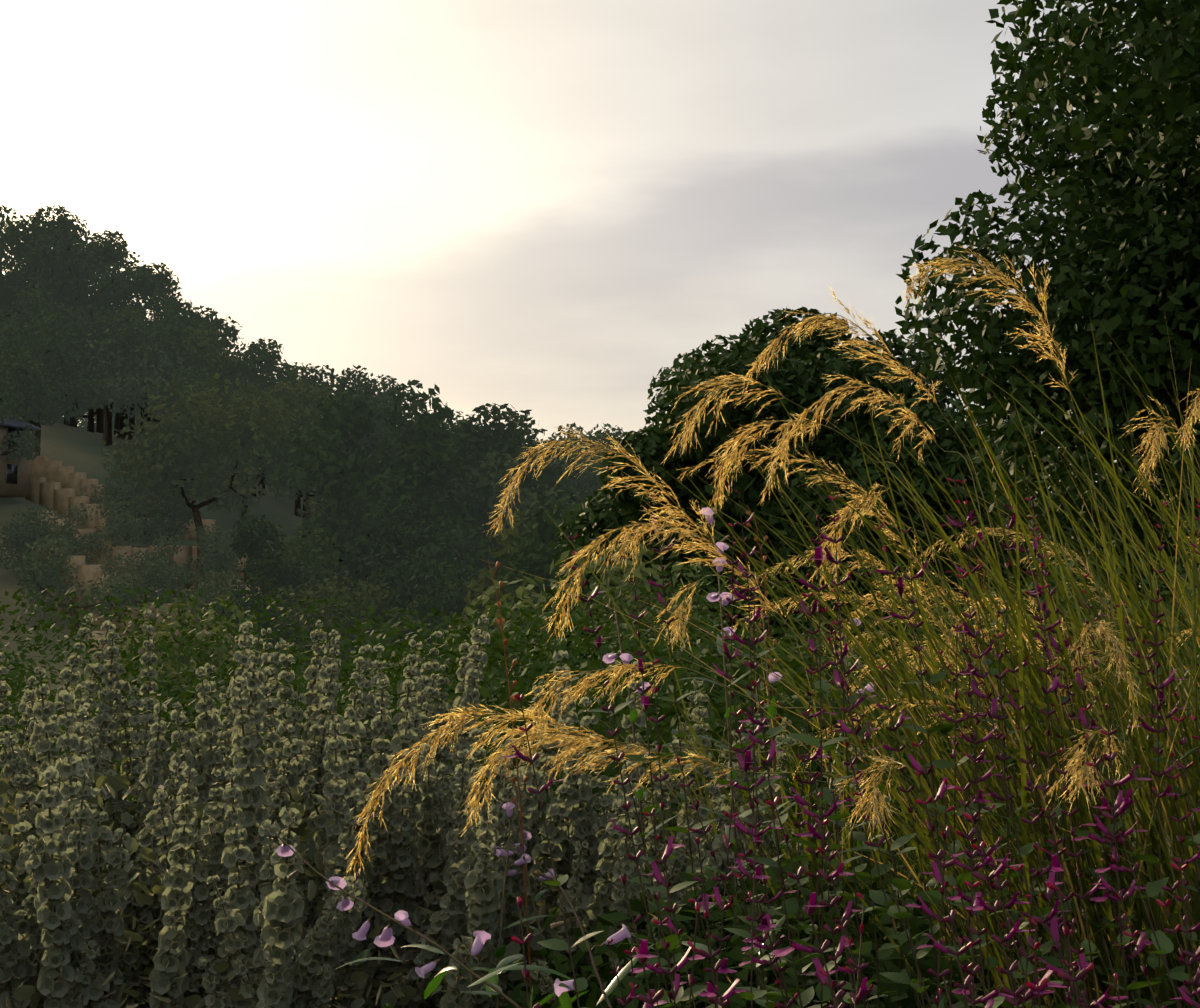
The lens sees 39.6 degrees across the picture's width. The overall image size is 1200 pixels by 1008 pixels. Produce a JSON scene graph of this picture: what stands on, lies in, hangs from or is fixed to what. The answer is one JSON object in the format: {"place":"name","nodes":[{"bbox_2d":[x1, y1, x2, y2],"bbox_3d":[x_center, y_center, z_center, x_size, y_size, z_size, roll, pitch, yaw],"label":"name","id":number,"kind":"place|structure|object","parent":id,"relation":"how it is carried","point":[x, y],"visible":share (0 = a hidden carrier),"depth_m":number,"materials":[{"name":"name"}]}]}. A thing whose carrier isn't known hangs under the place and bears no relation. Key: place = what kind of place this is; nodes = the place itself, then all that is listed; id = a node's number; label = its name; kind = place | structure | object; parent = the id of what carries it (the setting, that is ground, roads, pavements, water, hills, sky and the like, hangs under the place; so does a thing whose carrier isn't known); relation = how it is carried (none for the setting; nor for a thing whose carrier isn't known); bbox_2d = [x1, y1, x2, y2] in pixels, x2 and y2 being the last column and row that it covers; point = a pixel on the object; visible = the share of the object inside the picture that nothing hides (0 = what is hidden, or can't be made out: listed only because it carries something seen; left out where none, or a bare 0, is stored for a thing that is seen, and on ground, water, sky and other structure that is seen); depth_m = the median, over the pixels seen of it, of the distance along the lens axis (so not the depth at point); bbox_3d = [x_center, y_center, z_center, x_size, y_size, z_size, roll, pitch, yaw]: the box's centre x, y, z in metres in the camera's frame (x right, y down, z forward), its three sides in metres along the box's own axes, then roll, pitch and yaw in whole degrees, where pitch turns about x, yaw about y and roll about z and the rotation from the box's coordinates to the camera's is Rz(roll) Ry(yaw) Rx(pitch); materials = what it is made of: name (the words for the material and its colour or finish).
{"place":"outdoors","nodes":[
{"label":"outdoors","id":0,"kind":"place"},
{"bbox_2d":[0,0,1167,492],"label":"sky","id":1,"kind":"structure","parent":0,"point":[538,206],"materials":[{"name":"white"}]},
{"bbox_2d":[0,416,1199,1007],"bbox_3d":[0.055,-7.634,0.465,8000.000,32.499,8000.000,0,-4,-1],"label":"ground","id":2,"kind":"structure","parent":0,"point":[80,448],"depth_m":139.55,"materials":[{"name":"brown soil"}]},
{"bbox_2d":[0,211,17,299],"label":"tree","id":3,"kind":"object","parent":2,"relation":"on","point":[2,277],"visible":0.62,"depth_m":184.64,"materials":[{"name":"green plant"}]},
{"bbox_2d":[1,704,23,769],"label":"bush","id":4,"kind":"object","parent":2,"relation":"on","point":[13,716],"depth_m":18.99,"materials":[{"name":"green plant"}]},
{"bbox_2d":[0,649,38,697],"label":"bush","id":5,"kind":"object","parent":2,"relation":"on","point":[25,662],"depth_m":45.01,"materials":[{"name":"green plant"}]},
{"bbox_2d":[0,416,40,497],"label":"house","id":6,"kind":"structure","parent":2,"relation":"on","point":[14,478],"depth_m":136.88,"materials":[{"name":"grey"}]},
{"bbox_2d":[0,348,55,461],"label":"hill tree","id":7,"kind":"object","parent":2,"relation":"on","point":[17,396],"visible":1,"depth_m":135.90,"materials":[{"name":"green plant"}]},
{"bbox_2d":[0,676,58,726],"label":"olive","id":8,"kind":"object","parent":2,"relation":"on","point":[3,677],"depth_m":43.43,"materials":[{"name":"green plant"}]},
{"bbox_2d":[0,301,83,378],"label":"hill tree","id":9,"kind":"object","parent":2,"relation":"on","point":[5,310],"visible":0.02,"depth_m":177.01,"materials":[{"name":"green plant"}]},
{"bbox_2d":[0,284,85,371],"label":"hill tree","id":10,"kind":"object","parent":2,"relation":"on","point":[37,302],"visible":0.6,"depth_m":174.57,"materials":[{"name":"green plant"}]},
{"bbox_2d":[0,505,99,572],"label":"bush","id":11,"kind":"object","parent":2,"relation":"on","point":[28,535],"visible":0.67,"depth_m":115.59,"materials":[{"name":"green plant"}]},
{"bbox_2d":[0,205,104,320],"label":"tree","id":12,"kind":"object","parent":2,"relation":"on","point":[34,235],"visible":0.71,"depth_m":188.83,"materials":[{"name":"green plant"}]},
{"bbox_2d":[0,310,112,455],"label":"hill tree","id":13,"kind":"object","parent":2,"relation":"on","point":[59,406],"visible":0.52,"depth_m":148.10,"materials":[{"name":"green plant"}]},
{"bbox_2d":[1,239,111,419],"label":"hill eucalyptus","id":14,"kind":"object","parent":2,"relation":"on","point":[19,269],"depth_m":207.02,"materials":[{"name":"green plant"}]},
{"bbox_2d":[1,228,154,427],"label":"tree","id":15,"kind":"object","parent":2,"relation":"on","point":[106,248],"visible":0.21,"depth_m":196.68,"materials":[{"name":"green plant"}]},
{"bbox_2d":[14,534,143,630],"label":"bush","id":16,"kind":"object","parent":2,"relation":"on","point":[41,575],"visible":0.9,"depth_m":105.09,"materials":[{"name":"green plant"}]},
{"bbox_2d":[56,315,113,432],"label":"hill tree","id":17,"kind":"object","parent":2,"relation":"on","point":[91,428],"visible":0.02,"depth_m":188.95,"materials":[{"name":"brown plant"}]},
{"bbox_2d":[56,398,115,428],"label":"hill tree","id":18,"kind":"object","parent":2,"relation":"on","point":[81,416],"visible":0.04,"depth_m":225.39,"materials":[{"name":"green plant"}]},
{"bbox_2d":[59,335,128,438],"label":"hill tree","id":19,"kind":"object","parent":2,"relation":"on","point":[117,422],"depth_m":186.24,"materials":[{"name":"brown plant"}]},
{"bbox_2d":[47,495,143,552],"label":"bush","id":20,"kind":"object","parent":2,"relation":"on","point":[125,523],"visible":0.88,"depth_m":124.32,"materials":[{"name":"green plant"}]},
{"bbox_2d":[77,413,113,432],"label":"hill tree","id":21,"kind":"object","parent":2,"relation":"on","point":[85,419],"depth_m":257.89,"materials":[{"name":"green plant"}]},
{"bbox_2d":[84,300,112,432],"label":"hill tree","id":22,"kind":"object","parent":2,"relation":"on","point":[100,424],"visible":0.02,"depth_m":197.93,"materials":[{"name":"brown plant"}]},
{"bbox_2d":[77,406,128,428],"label":"hill tree","id":23,"kind":"object","parent":2,"relation":"on","point":[84,425],"visible":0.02,"depth_m":236.49,"materials":[{"name":"green plant"}]},
{"bbox_2d":[61,314,152,445],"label":"hill tree","id":24,"kind":"object","parent":2,"relation":"on","point":[82,349],"visible":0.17,"depth_m":171.97,"materials":[{"name":"green plant"}]},
{"bbox_2d":[63,328,156,445],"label":"hill tree","id":25,"kind":"object","parent":2,"relation":"on","point":[86,374],"visible":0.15,"depth_m":171.23,"materials":[{"name":"green plant"}]},
{"bbox_2d":[84,305,146,441],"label":"hill tree","id":26,"kind":"object","parent":2,"relation":"on","point":[131,421],"depth_m":184.70,"materials":[{"name":"green plant"}]},
{"bbox_2d":[80,460,160,516],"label":"bush","id":27,"kind":"object","parent":2,"relation":"on","point":[109,490],"visible":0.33,"depth_m":138.34,"materials":[{"name":"green plant"}]},
{"bbox_2d":[59,260,196,439],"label":"tree","id":28,"kind":"object","parent":2,"relation":"on","point":[154,285],"visible":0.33,"depth_m":188.21,"materials":[{"name":"green plant"}]},
{"bbox_2d":[112,412,147,440],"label":"hill tree","id":29,"kind":"object","parent":2,"relation":"on","point":[113,418],"depth_m":234.71,"materials":[{"name":"green plant"}]},
{"bbox_2d":[95,549,191,607],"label":"bush","id":30,"kind":"object","parent":2,"relation":"on","point":[151,576],"visible":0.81,"depth_m":111.79,"materials":[{"name":"green plant"}]},
{"bbox_2d":[94,307,193,455],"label":"hill tree","id":31,"kind":"object","parent":2,"relation":"on","point":[164,335],"visible":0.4,"depth_m":169.31,"materials":[{"name":"green plant"}]},
{"bbox_2d":[83,305,209,425],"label":"hill tree","id":32,"kind":"object","parent":2,"relation":"on","point":[116,313],"depth_m":178.00,"materials":[{"name":"green plant"}]},
{"bbox_2d":[81,328,226,438],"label":"hill tree","id":33,"kind":"object","parent":2,"relation":"on","point":[140,390],"visible":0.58,"depth_m":166.93,"materials":[{"name":"green plant"}]},
{"bbox_2d":[25,453,290,663],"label":"terrace walls","id":34,"kind":"structure","parent":2,"relation":"on","point":[56,485],"depth_m":128.71,"materials":[{"name":"stone"}]},
{"bbox_2d":[135,416,180,437],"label":"hill tree","id":35,"kind":"object","parent":2,"relation":"on","point":[136,420],"depth_m":216.83,"materials":[{"name":"green plant"}]},
{"bbox_2d":[122,489,200,545],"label":"bush","id":36,"kind":"object","parent":2,"relation":"on","point":[154,528],"visible":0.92,"depth_m":131.80,"materials":[{"name":"green plant"}]},
{"bbox_2d":[110,317,212,421],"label":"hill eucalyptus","id":37,"kind":"object","parent":2,"relation":"on","point":[160,327],"depth_m":179.08,"materials":[{"name":"green plant"}]},
{"bbox_2d":[61,661,288,775],"bbox_3d":[-4.004,2.510,16.318,2.609,2.060,2.034,0,-4,2],"label":"bush","id":38,"kind":"object","parent":2,"relation":"on","point":[128,773],"depth_m":16.14,"materials":[{"name":"green plant"}]},
{"bbox_2d":[140,524,240,585],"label":"bush","id":39,"kind":"object","parent":2,"relation":"on","point":[219,555],"visible":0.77,"depth_m":120.25,"materials":[{"name":"green plant"}]},
{"bbox_2d":[143,415,245,517],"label":"hill tree","id":40,"kind":"object","parent":2,"relation":"on","point":[195,453],"visible":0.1,"depth_m":140.99,"materials":[{"name":"green plant"}]},
{"bbox_2d":[100,372,291,571],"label":"hill tree","id":41,"kind":"object","parent":2,"relation":"on","point":[157,472],"visible":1,"depth_m":127.80,"materials":[{"name":"green plant"}]},
{"bbox_2d":[150,297,243,387],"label":"hill tree","id":42,"kind":"object","parent":2,"relation":"on","point":[216,322],"visible":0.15,"depth_m":178.60,"materials":[{"name":"green plant"}]},
{"bbox_2d":[141,325,262,465],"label":"hill tree","id":43,"kind":"object","parent":2,"relation":"on","point":[199,342],"visible":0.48,"depth_m":169.12,"materials":[{"name":"green plant"}]},
{"bbox_2d":[172,569,250,628],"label":"bush","id":44,"kind":"object","parent":2,"relation":"on","point":[205,598],"visible":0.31,"depth_m":105.51,"materials":[{"name":"green plant"}]},
{"bbox_2d":[66,594,366,775],"bbox_3d":[-3.226,1.827,14.124,2.097,2.123,2.690,-3,-5,42],"label":"bush","id":45,"kind":"object","parent":2,"relation":"on","point":[217,652],"visible":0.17,"depth_m":13.41,"materials":[{"name":"green plant"}]},
{"bbox_2d":[162,365,277,505],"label":"hill tree","id":46,"kind":"object","parent":2,"relation":"on","point":[185,377],"visible":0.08,"depth_m":155.91,"materials":[{"name":"green plant"}]},
{"bbox_2d":[198,383,297,525],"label":"tree","id":47,"kind":"object","parent":2,"relation":"on","point":[243,453],"visible":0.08,"depth_m":148.02,"materials":[{"name":"green plant"}]},
{"bbox_2d":[199,520,297,583],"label":"bush","id":48,"kind":"object","parent":2,"relation":"on","point":[237,558],"visible":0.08,"depth_m":126.78,"materials":[{"name":"green plant"}]},
{"bbox_2d":[225,512,291,671],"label":"bush","id":49,"kind":"object","parent":2,"relation":"on","point":[246,541],"visible":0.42,"depth_m":84.34,"materials":[{"name":"green plant"}]},
{"bbox_2d":[205,337,324,494],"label":"hill tree","id":50,"kind":"object","parent":2,"relation":"on","point":[266,374],"visible":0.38,"depth_m":171.06,"materials":[{"name":"green plant"}]},
{"bbox_2d":[264,562,301,672],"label":"bush","id":51,"kind":"object","parent":2,"relation":"on","point":[279,584],"visible":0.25,"depth_m":95.33,"materials":[{"name":"green plant"}]},
{"bbox_2d":[262,403,349,534],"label":"hill tree","id":52,"kind":"object","parent":2,"relation":"on","point":[265,472],"visible":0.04,"depth_m":150.78,"materials":[{"name":"green plant"}]},
{"bbox_2d":[250,381,363,550],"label":"hill tree","id":53,"kind":"object","parent":2,"relation":"on","point":[299,415],"visible":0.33,"depth_m":145.19,"materials":[{"name":"green plant"}]},
{"bbox_2d":[270,378,345,516],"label":"hill tree","id":54,"kind":"object","parent":2,"relation":"on","point":[298,500],"depth_m":164.77,"materials":[{"name":"green plant"}]},
{"bbox_2d":[282,388,366,510],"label":"hill tree","id":55,"kind":"object","parent":2,"relation":"on","point":[363,438],"visible":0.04,"depth_m":162.83,"materials":[{"name":"green plant"}]},
{"bbox_2d":[275,375,389,462],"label":"hill tree","id":56,"kind":"object","parent":2,"relation":"on","point":[377,423],"visible":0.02,"depth_m":170.11,"materials":[{"name":"green plant"}]},
{"bbox_2d":[259,570,418,671],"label":"bush","id":57,"kind":"object","parent":2,"relation":"on","point":[376,602],"visible":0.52,"depth_m":90.01,"materials":[{"name":"green plant"}]},
{"bbox_2d":[300,365,390,458],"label":"hill tree","id":58,"kind":"object","parent":2,"relation":"on","point":[343,382],"visible":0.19,"depth_m":175.60,"materials":[{"name":"green plant"}]},
{"bbox_2d":[322,632,376,676],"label":"bush","id":59,"kind":"object","parent":2,"relation":"on","point":[347,651],"visible":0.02,"depth_m":86.64,"materials":[{"name":"green plant"}]},
{"bbox_2d":[298,610,407,672],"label":"bush","id":60,"kind":"object","parent":2,"relation":"on","point":[346,624],"visible":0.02,"depth_m":90.50,"materials":[{"name":"green plant"}]},
{"bbox_2d":[261,380,481,626],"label":"hill tree","id":61,"kind":"object","parent":2,"relation":"on","point":[433,462],"visible":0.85,"depth_m":105.46,"materials":[{"name":"green plant"}]},
{"bbox_2d":[333,369,411,423],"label":"hill tree","id":62,"kind":"object","parent":2,"relation":"on","point":[385,394],"visible":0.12,"depth_m":197.74,"materials":[{"name":"green plant"}]},
{"bbox_2d":[328,659,436,735],"bbox_3d":[-2.387,2.874,18.160,2.375,2.405,3.047,-1,-4,12],"label":"bush","id":63,"kind":"object","parent":2,"relation":"on","point":[391,697],"depth_m":17.49,"materials":[{"name":"green plant"}]},
{"bbox_2d":[297,428,488,580],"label":"hill tree","id":64,"kind":"object","parent":2,"relation":"on","point":[346,507],"visible":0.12,"depth_m":114.63,"materials":[{"name":"green plant"}]},
{"bbox_2d":[0,764,795,1007],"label":"leafy plants","id":65,"kind":"object","parent":2,"relation":"on","point":[111,784],"visible":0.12,"depth_m":2.53,"materials":[{"name":"green plant"}]},
{"bbox_2d":[352,646,448,683],"bbox_3d":[-7.860,8.528,61.436,8.498,6.708,6.625,3,-4,-38],"label":"bush","id":66,"kind":"object","parent":2,"relation":"on","point":[402,659],"depth_m":62.94,"materials":[{"name":"green plant"}]},
{"bbox_2d":[341,655,484,701],"bbox_3d":[-7.166,8.746,61.544,6.220,6.298,7.978,2,-4,-27],"label":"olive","id":67,"kind":"object","parent":2,"relation":"on","point":[366,671],"visible":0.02,"depth_m":62.23,"materials":[{"name":"green plant"}]},
{"bbox_2d":[379,409,452,440],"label":"hill tree","id":68,"kind":"object","parent":2,"relation":"on","point":[423,410],"visible":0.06,"depth_m":186.76,"materials":[{"name":"green plant"}]},
{"bbox_2d":[367,407,468,474],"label":"hill tree","id":69,"kind":"object","parent":2,"relation":"on","point":[391,441],"visible":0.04,"depth_m":169.20,"materials":[{"name":"green plant"}]},
{"bbox_2d":[0,610,862,1007],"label":"flower spikes","id":70,"kind":"object","parent":2,"relation":"on","point":[276,958],"visible":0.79,"depth_m":2.47,"materials":[{"name":"green plant"}]},
{"bbox_2d":[396,539,538,666],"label":"bush","id":71,"kind":"object","parent":2,"relation":"on","point":[424,606],"visible":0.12,"depth_m":78.30,"materials":[{"name":"green plant"}]},
{"bbox_2d":[418,452,573,585],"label":"hill tree","id":72,"kind":"object","parent":2,"relation":"on","point":[491,484],"visible":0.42,"depth_m":111.93,"materials":[{"name":"green plant"}]},
{"bbox_2d":[418,403,585,570],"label":"hill tree","id":73,"kind":"object","parent":2,"relation":"on","point":[499,440],"visible":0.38,"depth_m":116.04,"materials":[{"name":"green plant"}]},
{"bbox_2d":[462,427,553,543],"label":"hill tree","id":74,"kind":"object","parent":2,"relation":"on","point":[519,451],"depth_m":145.87,"materials":[{"name":"green plant"}]},
{"bbox_2d":[446,507,599,678],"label":"line tree","id":75,"kind":"object","parent":2,"relation":"on","point":[507,544],"visible":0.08,"depth_m":68.26,"materials":[{"name":"green plant"}]},
{"bbox_2d":[475,434,607,545],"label":"hill tree","id":76,"kind":"object","parent":2,"relation":"on","point":[569,484],"visible":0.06,"depth_m":144.21,"materials":[{"name":"green plant"}]},
{"bbox_2d":[482,495,620,696],"bbox_3d":[0.151,5.809,63.294,9.828,12.990,8.282,3,-4,-38],"label":"line tree","id":77,"kind":"object","parent":2,"relation":"on","point":[543,532],"visible":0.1,"depth_m":63.29,"materials":[{"name":"green plant"}]},
{"bbox_2d":[372,539,746,766],"bbox_3d":[-0.232,1.391,12.757,2.946,2.326,2.297,1,-4,-18],"label":"bush","id":78,"kind":"object","parent":2,"relation":"on","point":[640,571],"visible":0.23,"depth_m":12.93,"materials":[{"name":"green plant"}]},
{"bbox_2d":[532,463,618,515],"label":"hill tree","id":79,"kind":"object","parent":2,"relation":"on","point":[579,494],"depth_m":131.18,"materials":[{"name":"green plant"}]},
{"bbox_2d":[540,422,624,461],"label":"hill tree","id":80,"kind":"object","parent":2,"relation":"on","point":[616,434],"visible":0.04,"depth_m":173.18,"materials":[{"name":"green plant"}]},
{"bbox_2d":[560,431,614,493],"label":"hill tree","id":81,"kind":"object","parent":2,"relation":"on","point":[594,439],"depth_m":152.40,"materials":[{"name":"green plant"}]},
{"bbox_2d":[268,507,907,1007],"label":"penstemon plants","id":82,"kind":"object","parent":2,"relation":"on","point":[490,979],"visible":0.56,"depth_m":2.08,"materials":[{"name":"green plant"}]},
{"bbox_2d":[573,442,616,502],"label":"hill tree","id":83,"kind":"object","parent":2,"relation":"on","point":[592,474],"depth_m":140.41,"materials":[{"name":"green plant"}]},
{"bbox_2d":[0,552,1199,1007],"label":"planting","id":84,"kind":"object","parent":2,"relation":"on","point":[492,688],"visible":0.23,"depth_m":4.23,"materials":[{"name":"green plant"}]},
{"bbox_2d":[488,505,988,1006],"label":"dry seed stalks","id":85,"kind":"object","parent":84,"relation":"on","point":[526,777],"visible":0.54,"depth_m":2.25,"materials":[{"name":"brown plant"}]},
{"bbox_2d":[541,306,1079,737],"bbox_3d":[3.912,2.241,30.990,9.991,12.183,9.438,-1,-4,14],"label":"round tree","id":86,"kind":"object","parent":2,"relation":"on","point":[797,375],"visible":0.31,"depth_m":28.74,"materials":[{"name":"green plant"}]},
{"bbox_2d":[470,311,1199,1007],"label":"stipa blades","id":87,"kind":"object","parent":2,"relation":"on","point":[1168,807],"visible":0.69,"depth_m":2.06,"materials":[{"name":"green plant"}]},
{"bbox_2d":[335,244,1199,1006],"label":"stipa plumes","id":88,"kind":"object","parent":87,"relation":"attached to","point":[547,734],"visible":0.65,"depth_m":1.95,"materials":[{"name":"gold plant"}]},
{"bbox_2d":[739,626,951,772],"bbox_3d":[2.144,2.061,14.715,1.936,1.960,2.483,0,-4,5],"label":"bush","id":89,"kind":"object","parent":2,"relation":"on","point":[807,644],"visible":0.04,"depth_m":15.10,"materials":[{"name":"green plant"}]},
{"bbox_2d":[501,478,1199,1007],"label":"purple flowering plants","id":90,"kind":"object","parent":2,"relation":"on","point":[1057,962],"visible":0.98,"depth_m":1.61,"materials":[{"name":"purple plant"}]},
{"bbox_2d":[895,0,1199,661],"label":"tree","id":91,"kind":"object","parent":2,"relation":"on","point":[1126,272],"visible":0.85,"depth_m":16.20,"materials":[{"name":"green plant"}]},
{"bbox_2d":[1018,552,1115,673],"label":"bush","id":92,"kind":"object","parent":2,"relation":"on","point":[1066,610],"depth_m":99.37,"materials":[{"name":"green plant"}]},
{"bbox_2d":[1027,491,1170,701],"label":"hill tree","id":93,"kind":"object","parent":2,"relation":"on","point":[1039,561],"visible":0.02,"depth_m":106.33,"materials":[{"name":"green plant"}]},
{"bbox_2d":[1050,462,1191,697],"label":"hill tree","id":94,"kind":"object","parent":2,"relation":"on","point":[1183,576],"visible":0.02,"depth_m":116.71,"materials":[{"name":"green plant"}]},
{"bbox_2d":[1069,557,1191,677],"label":"bush","id":95,"kind":"object","parent":2,"relation":"on","point":[1142,610],"depth_m":98.19,"materials":[{"name":"green plant"}]},
{"bbox_2d":[1140,430,1199,571],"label":"tree","id":96,"kind":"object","parent":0,"point":[1169,504],"depth_m":3.82,"materials":[{"name":"green plant"}]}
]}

